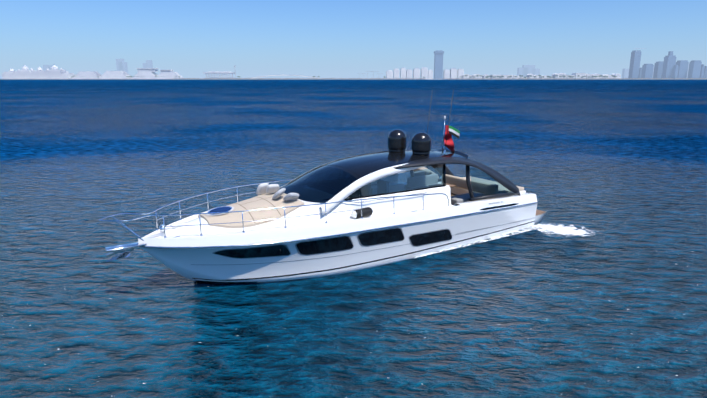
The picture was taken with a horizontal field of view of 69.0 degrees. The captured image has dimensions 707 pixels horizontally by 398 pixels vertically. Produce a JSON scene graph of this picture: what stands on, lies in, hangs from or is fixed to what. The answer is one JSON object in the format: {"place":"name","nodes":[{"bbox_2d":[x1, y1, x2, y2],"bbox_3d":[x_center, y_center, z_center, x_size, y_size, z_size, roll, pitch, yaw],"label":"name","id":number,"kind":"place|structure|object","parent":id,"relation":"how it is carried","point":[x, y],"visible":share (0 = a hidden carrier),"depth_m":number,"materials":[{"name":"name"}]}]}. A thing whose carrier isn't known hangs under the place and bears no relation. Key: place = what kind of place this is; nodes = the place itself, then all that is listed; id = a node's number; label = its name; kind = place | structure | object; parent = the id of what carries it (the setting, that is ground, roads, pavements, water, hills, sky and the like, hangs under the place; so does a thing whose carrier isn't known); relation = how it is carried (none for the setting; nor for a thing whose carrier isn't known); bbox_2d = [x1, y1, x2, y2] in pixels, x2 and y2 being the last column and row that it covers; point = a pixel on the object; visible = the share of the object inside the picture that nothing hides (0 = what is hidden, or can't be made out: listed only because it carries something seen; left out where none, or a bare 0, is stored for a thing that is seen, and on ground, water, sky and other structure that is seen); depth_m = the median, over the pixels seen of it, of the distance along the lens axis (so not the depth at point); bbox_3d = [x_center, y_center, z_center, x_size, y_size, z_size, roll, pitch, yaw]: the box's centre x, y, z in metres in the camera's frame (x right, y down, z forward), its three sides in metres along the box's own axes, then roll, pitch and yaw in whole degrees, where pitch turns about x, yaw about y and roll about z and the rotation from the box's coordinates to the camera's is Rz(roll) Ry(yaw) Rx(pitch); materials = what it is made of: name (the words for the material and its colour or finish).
{"place":"outdoors","nodes":[
{"label":"outdoors","id":0,"kind":"place"},
{"bbox_2d":[43,59,152,73],"bbox_3d":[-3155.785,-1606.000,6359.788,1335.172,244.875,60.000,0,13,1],"label":"towers","id":1,"kind":"structure","parent":0,"point":[121,64],"depth_m":6321.30,"materials":[{"name":"grey concrete"}]},
{"bbox_2d":[71,68,183,78],"bbox_3d":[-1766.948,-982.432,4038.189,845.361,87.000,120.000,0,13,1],"label":"distant buildings","id":2,"kind":"structure","parent":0,"point":[148,73],"depth_m":3998.85,"materials":[{"name":"white concrete"}]},
{"bbox_2d":[0,80,706,397],"bbox_3d":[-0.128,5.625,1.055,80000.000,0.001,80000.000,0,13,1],"label":"sea","id":3,"kind":"structure","parent":0,"point":[616,307],"depth_m":16.90,"materials":[{"name":"liquid"}]},
{"bbox_2d":[138,195,536,282],"bbox_3d":[0.198,1.198,17.907,14.400,2.453,4.340,-9,16,-34],"label":"hull","id":4,"kind":"object","parent":3,"relation":"on","point":[207,263],"visible":0.62,"depth_m":15.06,"materials":[{"name":"white"}]},
{"bbox_2d":[106,243,138,257],"bbox_3d":[-6.059,1.348,13.512,0.850,0.090,0.040,-22,23,-30],"label":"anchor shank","id":5,"kind":"object","parent":4,"relation":"attached to","point":[109,255],"visible":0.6,"depth_m":13.34,"materials":[{"name":"silver metal"}]},
{"bbox_2d":[106,251,129,261],"bbox_3d":[-6.053,1.477,13.445,0.527,0.240,0.626,7,15,26],"label":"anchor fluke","id":6,"kind":"object","parent":5,"relation":"attached to","point":[122,255],"visible":0.82,"depth_m":13.41,"materials":[{"name":"silver metal"}]},
{"bbox_2d":[105,242,146,251],"bbox_3d":[-5.976,1.248,13.547,1.000,0.050,0.300,-9,16,-34],"label":"bow roller","id":7,"kind":"object","parent":4,"relation":"on","point":[131,245],"visible":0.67,"depth_m":13.46,"materials":[{"name":"silver metal"}]},
{"bbox_2d":[113,246,133,253],"bbox_3d":[-5.991,1.322,13.405,0.500,0.140,0.020,-9,16,-34],"label":"bow roller cheek","id":8,"kind":"object","parent":7,"relation":"attached to","point":[123,250],"visible":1,"depth_m":13.39,"materials":[{"name":"silver metal"}]},
{"bbox_2d":[213,244,290,258],"bbox_3d":[-2.761,1.480,14.080,2.129,0.437,0.234,-4,14,-16],"label":"window frame","id":9,"kind":"object","parent":4,"relation":"on","point":[254,247],"visible":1,"depth_m":14.12,"materials":[{"name":"black glass"}]},
{"bbox_2d":[215,245,289,257],"bbox_3d":[-2.749,1.477,14.087,2.046,0.379,0.208,-4,14,-15],"label":"hull window","id":10,"kind":"structure","parent":4,"relation":"in","point":[278,250],"depth_m":14.11,"materials":[{"name":"grey glass"}]},
{"bbox_2d":[138,174,460,239],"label":"deck","id":11,"kind":"structure","parent":4,"relation":"on","point":[407,204],"depth_m":15.37,"materials":[{"name":"white"}]},
{"bbox_2d":[170,222,187,227],"bbox_3d":[-4.824,0.718,14.239,0.450,0.070,0.220,-9,16,-34],"label":"chain cover","id":12,"kind":"object","parent":11,"relation":"on","point":[180,224],"visible":0.85,"depth_m":14.16,"materials":[{"name":"white plastic"}]},
{"bbox_2d":[98,179,293,220],"bbox_3d":[-3.049,-0.075,17.038,0.910,0.777,10.552,12,18,42],"label":"rail top","id":13,"kind":"object","parent":11,"relation":"on","point":[188,198],"visible":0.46,"depth_m":15.16,"materials":[{"name":"silver metal"}]},
{"bbox_2d":[111,216,140,236],"bbox_3d":[-6.056,0.736,13.681,0.677,0.678,0.033,-6,15,-25],"label":"pulpit leg","id":14,"kind":"object","parent":13,"relation":"attached to","point":[125,226],"visible":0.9,"depth_m":13.68,"materials":[{"name":"silver metal"}]},
{"bbox_2d":[198,193,303,227],"bbox_3d":[-3.177,0.288,15.305,2.640,0.566,2.300,-9,16,-34],"label":"sunpad","id":15,"kind":"object","parent":11,"relation":"on","point":[231,218],"visible":0.69,"depth_m":14.73,"materials":[{"name":"beige fabric"}]},
{"bbox_2d":[208,206,231,214],"bbox_3d":[-3.852,0.326,14.835,0.690,0.099,0.690,-9,16,-34],"label":"hatch","id":16,"kind":"object","parent":15,"relation":"in","point":[222,209],"depth_m":14.89,"materials":[{"name":"blue glass"}]},
{"bbox_2d":[206,206,233,215],"bbox_3d":[-3.852,0.336,14.838,0.800,0.115,0.800,-9,16,-34],"label":"hatch frame","id":17,"kind":"object","parent":15,"relation":"on","point":[219,214],"visible":0.31,"depth_m":14.65,"materials":[{"name":"white plastic"}]},
{"bbox_2d":[256,183,268,194],"bbox_3d":[-2.875,-0.323,16.249,0.141,0.440,0.440,40,32,25],"label":"pillow","id":18,"kind":"object","parent":15,"relation":"on","point":[261,188],"visible":0.9,"depth_m":16.15,"materials":[{"name":"grey fabric"}]},
{"bbox_2d":[266,184,278,193],"bbox_3d":[-2.513,-0.312,15.984,0.420,0.420,0.134,-6,52,-22],"label":"pillow","id":19,"kind":"object","parent":15,"relation":"on","point":[272,188],"visible":0.94,"depth_m":15.89,"materials":[{"name":"grey fabric"}]},
{"bbox_2d":[272,188,285,199],"bbox_3d":[-2.238,-0.160,15.429,0.440,0.141,0.440,-42,-1,35],"label":"pillow","id":20,"kind":"object","parent":15,"relation":"on","point":[278,193],"visible":1,"depth_m":15.29,"materials":[{"name":"grey fabric"}]},
{"bbox_2d":[283,193,298,200],"bbox_3d":[-1.834,-0.055,15.178,0.440,0.141,0.440,4,-29,-42],"label":"pillow","id":21,"kind":"object","parent":15,"relation":"on","point":[291,196],"visible":0.94,"depth_m":15.07,"materials":[{"name":"grey fabric"}]},
{"bbox_2d":[99,193,448,221],"bbox_3d":[-1.476,0.444,14.817,10.552,0.777,0.910,-5,14,-22],"label":"rail top","id":22,"kind":"object","parent":11,"relation":"on","point":[271,208],"visible":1,"depth_m":13.94,"materials":[{"name":"silver metal"}]},
{"bbox_2d":[116,222,143,240],"bbox_3d":[-5.774,0.830,13.282,0.677,0.678,0.033,-12,18,-42],"label":"pulpit leg","id":23,"kind":"object","parent":22,"relation":"attached to","point":[129,230],"visible":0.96,"depth_m":13.26,"materials":[{"name":"silver metal"}]},
{"bbox_2d":[279,167,357,202],"bbox_3d":[-1.308,-0.545,16.433,1.820,0.720,2.828,-9,16,-34],"label":"windshield","id":24,"kind":"object","parent":11,"relation":"on","point":[322,185],"visible":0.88,"depth_m":16.05,"materials":[{"name":"black glass"}]},
{"bbox_2d":[319,165,360,178],"bbox_3d":[-0.506,-0.934,16.910,0.150,0.243,2.639,-9,16,-34],"label":"wsframe","id":25,"kind":"object","parent":24,"relation":"attached to","point":[355,175],"visible":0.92,"depth_m":16.48,"materials":[{"name":"black"}]},
{"bbox_2d":[279,155,357,187],"bbox_3d":[-0.616,-0.951,18.505,4.729,1.185,0.222,-8,15,-31],"label":"windshield frame","id":26,"kind":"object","parent":11,"relation":"on","point":[313,169],"depth_m":17.96,"materials":[{"name":"white"}]},
{"bbox_2d":[351,189,359,196],"bbox_3d":[0.078,-0.502,18.485,0.140,0.850,0.520,-9,16,-34],"label":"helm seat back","id":27,"kind":"object","parent":11,"relation":"on","point":[357,193],"depth_m":18.35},
{"bbox_2d":[351,207,372,218],"bbox_3d":[0.261,0.422,15.643,0.800,0.280,0.280,-10,17,-37],"label":"fender","id":28,"kind":"object","parent":11,"relation":"on","point":[366,212],"visible":0.96,"depth_m":15.51,"materials":[{"name":"black rubber"}]},
{"bbox_2d":[360,183,370,196],"bbox_3d":[0.418,-0.389,18.004,0.140,0.850,0.520,-9,16,-34],"label":"helm seat back","id":29,"kind":"object","parent":11,"relation":"on","point":[362,191],"depth_m":17.87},
{"bbox_2d":[320,163,429,214],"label":"arch","id":30,"kind":"structure","parent":11,"relation":"on","point":[350,189],"depth_m":15.85,"materials":[{"name":"white"}]},
{"bbox_2d":[377,179,388,193],"bbox_3d":[0.986,-0.202,17.202,0.140,0.850,0.520,-9,16,-34],"label":"helm seat back","id":31,"kind":"object","parent":11,"relation":"on","point":[382,185],"visible":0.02,"depth_m":17.07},
{"bbox_2d":[371,181,403,194],"bbox_3d":[1.141,-0.161,19.442,1.500,0.800,0.600,-9,16,-34],"label":"saloon unit","id":32,"kind":"object","parent":11,"relation":"on","point":[399,185],"depth_m":19.33,"materials":[{"name":"white"}]},
{"bbox_2d":[350,192,426,202],"bbox_3d":[0.841,-0.031,16.116,3.806,0.144,0.124,-8,15,-31],"label":"handrail","id":33,"kind":"object","parent":11,"relation":"on","point":[384,198],"visible":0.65,"depth_m":16.09,"materials":[{"name":"silver metal"}]},
{"bbox_2d":[344,185,443,200],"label":"glass sill","id":34,"kind":"structure","parent":11,"relation":"on","point":[393,192],"depth_m":16.51,"materials":[{"name":"black"}]},
{"bbox_2d":[345,167,442,198],"bbox_3d":[1.184,-0.476,16.493,4.669,0.662,0.296,-8,15,-31],"label":"side glass","id":35,"kind":"object","parent":11,"relation":"on","point":[403,183],"visible":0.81,"depth_m":16.86,"materials":[{"name":"glass"}]},
{"bbox_2d":[443,164,445,186],"bbox_3d":[3.144,-0.833,17.790,0.088,0.800,0.207,-2,13,-10],"label":"window pillar","id":36,"kind":"structure","parent":11,"relation":"on","point":[444,174],"depth_m":17.76,"materials":[{"name":"black"}]},
{"bbox_2d":[394,157,519,195],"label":"window","id":37,"kind":"structure","parent":11,"relation":"on","point":[502,180],"depth_m":18.31,"materials":[{"name":"black glass"}]},
{"bbox_2d":[323,150,465,177],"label":"yacht roof","id":38,"kind":"structure","parent":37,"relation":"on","point":[365,169],"depth_m":17.40,"materials":[{"name":"black glass"}]},
{"bbox_2d":[325,155,389,168],"bbox_3d":[0.252,-1.184,17.389,1.670,0.404,2.477,-9,16,-34],"label":"sunroof","id":39,"kind":"object","parent":38,"relation":"attached to","point":[351,163],"visible":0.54,"depth_m":17.27,"materials":[{"name":"black glass"}]},
{"bbox_2d":[388,129,406,152],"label":"dome","id":40,"kind":"structure","parent":38,"relation":"on","point":[397,138],"depth_m":18.43,"materials":[{"name":"black plastic"}]},
{"bbox_2d":[412,132,430,155],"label":"dome","id":41,"kind":"structure","parent":38,"relation":"on","point":[421,143],"depth_m":17.90,"materials":[{"name":"black plastic"}]},
{"bbox_2d":[445,89,453,148],"bbox_3d":[3.329,-2.724,17.905,0.258,2.141,0.021,-4,14,-16],"label":"whip","id":42,"kind":"object","parent":38,"relation":"on","point":[449,119],"visible":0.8,"depth_m":17.90,"materials":[{"name":"white"}]},
{"bbox_2d":[465,165,473,197],"bbox_3d":[4.163,-0.623,18.378,0.364,1.326,0.215,-2,13,-9],"label":"window pillar","id":43,"kind":"structure","parent":37,"relation":"attached to","point":[468,183],"depth_m":18.27,"materials":[{"name":"black metal"}]},
{"bbox_3d":[-5.014,0.744,13.623,0.024,0.619,0.058,-9,16,-34],"label":"stanchion","id":44,"kind":"object","parent":11,"relation":"on","visible":0},
{"bbox_2d":[164,209,360,226],"bbox_3d":[-2.315,0.544,14.233,5.534,0.108,0.476,-4,14,-18],"label":"rail","id":45,"kind":"object","parent":44,"relation":"attached to","point":[261,220],"visible":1,"depth_m":13.92,"materials":[{"name":"silver metal"}]},
{"bbox_2d":[295,236,353,255],"bbox_3d":[-0.812,1.347,14.842,1.881,0.523,0.188,-7,15,-27],"label":"window frame","id":46,"kind":"object","parent":4,"relation":"on","point":[322,239],"visible":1,"depth_m":14.78,"materials":[{"name":"black glass"}]},
{"bbox_2d":[297,236,352,254],"bbox_3d":[-0.797,1.350,14.828,1.809,0.463,0.166,-6,15,-25],"label":"hull window","id":47,"kind":"structure","parent":4,"relation":"in","point":[325,245],"depth_m":14.81,"materials":[{"name":"grey glass"}]},
{"bbox_2d":[141,202,537,247],"bbox_3d":[1.082,0.837,16.350,14.527,0.418,1.423,-7,15,-26],"label":"rub rail","id":48,"kind":"object","parent":4,"relation":"on","point":[330,235],"visible":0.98,"depth_m":14.61,"materials":[{"name":"silver metal"}]},
{"bbox_2d":[195,232,502,282],"bbox_3d":[1.407,1.949,17.534,13.068,0.560,1.783,-8,15,-31],"label":"hull bottom","id":49,"kind":"object","parent":4,"relation":"attached to","point":[196,281],"visible":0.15,"depth_m":14.70,"materials":[{"name":"black"}]},
{"bbox_2d":[191,217,534,264],"bbox_3d":[1.604,1.369,16.841,13.277,0.385,1.010,-7,15,-28],"label":"hull stripe","id":50,"kind":"object","parent":4,"relation":"on","point":[358,252],"visible":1,"depth_m":15.28,"materials":[{"name":"grey"}]},
{"bbox_2d":[192,221,534,280],"bbox_3d":[1.573,1.683,17.003,13.219,0.040,1.205,-7,15,-26],"label":"boot stripe","id":51,"kind":"object","parent":4,"relation":"attached to","point":[360,263],"visible":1,"depth_m":15.64,"materials":[{"name":"black"}]},
{"bbox_2d":[357,227,404,246],"bbox_3d":[0.858,1.169,15.787,1.836,0.548,0.109,-9,16,-33],"label":"window frame","id":52,"kind":"object","parent":4,"relation":"on","point":[381,243],"visible":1,"depth_m":15.72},
{"bbox_2d":[358,228,403,245],"bbox_3d":[0.866,1.168,15.788,1.766,0.488,0.095,-9,16,-32],"label":"hull window","id":53,"kind":"structure","parent":4,"relation":"in","point":[379,237],"depth_m":15.77,"materials":[{"name":"grey glass"}]},
{"bbox_2d":[409,229,451,246],"bbox_3d":[2.580,1.278,17.021,1.999,0.521,0.068,-9,16,-34],"label":"window frame","id":54,"kind":"object","parent":4,"relation":"on","point":[428,232],"visible":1,"depth_m":16.93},
{"bbox_2d":[410,229,451,245],"bbox_3d":[2.587,1.278,17.023,1.930,0.460,0.058,-9,16,-34],"label":"hull window","id":55,"kind":"structure","parent":4,"relation":"in","point":[428,238],"depth_m":17.00,"materials":[{"name":"grey glass"}]},
{"bbox_2d":[404,182,535,205],"bbox_3d":[4.315,-0.239,20.486,4.400,0.479,4.105,-9,16,-34],"label":"cockpit","id":56,"kind":"object","parent":4,"relation":"on","point":[484,200],"visible":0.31,"depth_m":18.91,"materials":[{"name":"white plastic"}]},
{"bbox_2d":[409,183,437,189],"bbox_3d":[3.034,-0.282,20.754,1.600,0.440,0.700,-9,16,-34],"label":"sofa base","id":57,"kind":"object","parent":56,"relation":"on","point":[419,187],"depth_m":20.55,"materials":[{"name":"grey"}]},
{"bbox_2d":[407,174,437,189],"bbox_3d":[2.819,-0.675,20.984,1.600,0.550,0.180,-9,16,-34],"label":"sofa back","id":58,"kind":"object","parent":57,"relation":"on","point":[429,182],"depth_m":20.84,"materials":[{"name":"grey"}]},
{"bbox_2d":[429,183,455,186],"bbox_3d":[3.460,-0.512,20.067,0.900,0.040,0.600,-9,16,-34],"label":"table","id":59,"kind":"object","parent":56,"relation":"on","point":[450,185],"visible":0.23,"depth_m":20.04,"materials":[{"name":"brown wood"}]},
{"bbox_2d":[451,192,483,204],"bbox_3d":[4.170,0.092,19.151,1.500,0.440,0.600,-9,16,-34],"label":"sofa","id":60,"kind":"object","parent":56,"relation":"on","point":[460,198],"visible":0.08,"depth_m":18.81,"materials":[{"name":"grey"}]},
{"bbox_2d":[450,187,525,197],"bbox_3d":[5.303,-0.337,21.163,1.700,0.360,3.000,-9,16,-34],"label":"sunpad base","id":61,"kind":"object","parent":56,"relation":"on","point":[456,190],"visible":0.1,"depth_m":21.00,"materials":[{"name":"white plastic"}]},
{"bbox_2d":[441,174,498,194],"bbox_3d":[4.603,-0.587,20.609,0.220,0.420,2.900,-9,16,-34],"label":"sunpad back","id":62,"kind":"object","parent":61,"relation":"on","point":[459,182],"visible":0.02,"depth_m":20.28,"materials":[{"name":"beige"}]},
{"bbox_2d":[462,176,523,192],"bbox_3d":[5.303,-0.570,21.108,1.600,0.140,2.900,-9,16,-34],"label":"aft sunpad","id":63,"kind":"object","parent":61,"relation":"on","point":[502,190],"visible":0.29,"depth_m":20.68,"materials":[{"name":"white fabric"}]},
{"bbox_2d":[469,192,518,200],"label":"side deck trim","id":64,"kind":"structure","parent":4,"relation":"on","point":[492,196],"depth_m":18.92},
{"bbox_2d":[480,203,518,209],"bbox_3d":[5.346,0.280,18.755,2.252,0.151,0.032,-10,16,-36],"label":"vent","id":65,"kind":"object","parent":4,"relation":"attached to","point":[501,206],"visible":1,"depth_m":18.73,"materials":[{"name":"black"}]},
{"bbox_2d":[534,211,545,222],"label":"platform body","id":66,"kind":"structure","parent":4,"relation":"on","point":[538,218],"depth_m":20.89,"materials":[{"name":"white"}]},
{"bbox_2d":[535,209,544,215],"bbox_3d":[6.558,0.284,22.197,1.150,0.020,3.600,-9,16,-34],"label":"swim platform","id":67,"kind":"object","parent":66,"relation":"on","point":[538,212],"visible":0.12,"depth_m":21.07,"materials":[{"name":"brown wood"}]},
{"bbox_2d":[0,78,706,79],"bbox_3d":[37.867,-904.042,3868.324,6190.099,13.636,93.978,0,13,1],"label":"shoreline","id":68,"kind":"structure","parent":3,"relation":"in","point":[385,79],"depth_m":3834.71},
{"bbox_2d":[414,226,539,257],"bbox_3d":[4.616,1.507,18.546,6.500,0.001,0.420,-9,16,-34],"label":"hull foam line","id":69,"kind":"object","parent":3,"relation":"on","point":[504,235],"visible":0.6,"depth_m":18.93,"materials":[{"name":"white liquid"}]},
{"bbox_2d":[531,223,600,236],"bbox_3d":[8.032,1.187,19.896,5.600,0.050,3.200,6,14,23],"label":"wake foam","id":70,"kind":"object","parent":3,"relation":"on","point":[563,229],"visible":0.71,"depth_m":19.86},
{"bbox_2d":[0,0,706,78],"label":"sky","id":71,"kind":"structure","parent":0,"point":[336,39],"materials":[{"name":"blue"}]},
{"bbox_2d":[345,150,453,178],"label":"wing","id":72,"kind":"structure","parent":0,"point":[422,169],"depth_m":21.62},
{"bbox_2d":[433,149,467,156],"bbox_3d":[3.582,-1.800,19.602,0.220,0.160,2.240,-9,16,-34],"label":"roof edge","id":73,"kind":"object","parent":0,"point":[457,152],"visible":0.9,"depth_m":19.27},
{"bbox_2d":[517,48,688,78],"bbox_3d":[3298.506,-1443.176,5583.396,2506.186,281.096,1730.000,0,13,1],"label":"distant buildings","id":74,"kind":"structure","parent":0,"point":[524,70],"depth_m":6385.23,"materials":[{"name":"grey concrete"}]},
{"bbox_2d":[628,50,706,78],"bbox_3d":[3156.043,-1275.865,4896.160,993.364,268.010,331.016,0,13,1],"label":"skyscrapers","id":75,"kind":"structure","parent":0,"point":[667,67],"depth_m":4824.90,"materials":[{"name":"grey glass"}]},
{"bbox_3d":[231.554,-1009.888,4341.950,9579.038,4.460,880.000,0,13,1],"label":"shore land","id":76,"kind":"structure","parent":0,"visible":0},
{"bbox_2d":[2,65,74,78],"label":"distant buildings","id":77,"kind":"structure","parent":76,"relation":"on","point":[25,72],"depth_m":3971.24,"materials":[{"name":"white concrete"}]},
{"bbox_2d":[203,65,317,77],"bbox_3d":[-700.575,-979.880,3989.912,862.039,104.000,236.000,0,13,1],"label":"pavilion building","id":78,"kind":"structure","parent":76,"relation":"on","point":[219,72],"depth_m":3886.57,"materials":[{"name":"white concrete"}]},
{"bbox_2d":[386,67,463,78],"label":"apartment row","id":79,"kind":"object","parent":76,"relation":"on","point":[447,73],"visible":0.83,"depth_m":4368.36,"materials":[{"name":"white concrete"}]},
{"bbox_2d":[434,50,443,78],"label":"skyscraper","id":80,"kind":"structure","parent":76,"relation":"on","point":[438,64],"depth_m":4447.51,"materials":[{"name":"grey glass"}]},
{"bbox_2d":[461,73,620,78],"bbox_3d":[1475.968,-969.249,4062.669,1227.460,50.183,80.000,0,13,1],"label":"villa row","id":81,"kind":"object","parent":76,"relation":"on","point":[575,75],"visible":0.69,"depth_m":4025.49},
{"bbox_3d":[-5.457,0.597,14.250,0.024,0.619,0.058,-9,16,-34],"label":"stanchion","id":82,"kind":"object","parent":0,"visible":0},
{"bbox_2d":[157,192,255,219],"bbox_3d":[-3.900,0.021,16.472,0.476,0.108,5.534,10,17,38],"label":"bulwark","id":83,"kind":"object","parent":82,"relation":"attached to","point":[206,202],"visible":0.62,"depth_m":15.97,"materials":[{"name":"silver metal"}]},
{"bbox_3d":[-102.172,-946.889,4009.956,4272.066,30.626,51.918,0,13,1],"label":"shore tree trunks","id":84,"kind":"object","parent":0,"visible":0},
{"bbox_2d":[71,75,616,77],"bbox_3d":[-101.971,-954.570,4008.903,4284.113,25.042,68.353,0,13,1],"label":"shore trees","id":85,"kind":"object","parent":84,"relation":"on","point":[460,76],"visible":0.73,"depth_m":3993.39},
{"label":"flag staff","id":86,"kind":"object","parent":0,"visible":0},
{"bbox_2d":[444,132,453,150],"bbox_3d":[3.628,-2.099,19.274,0.488,0.850,0.161,-4,14,-15],"label":"red flag","id":87,"kind":"object","parent":86,"relation":"attached to","point":[449,143],"visible":0.94,"depth_m":19.25,"materials":[{"name":"red fabric"}]},
{"bbox_2d":[445,125,459,138],"bbox_3d":[3.689,-2.493,19.178,0.542,0.520,0.041,-1,13,-4],"label":"uae flag","id":88,"kind":"object","parent":86,"relation":"attached to","point":[453,131],"visible":0.96,"depth_m":19.18,"materials":[{"name":"multicoloured fabric"}]}
]}

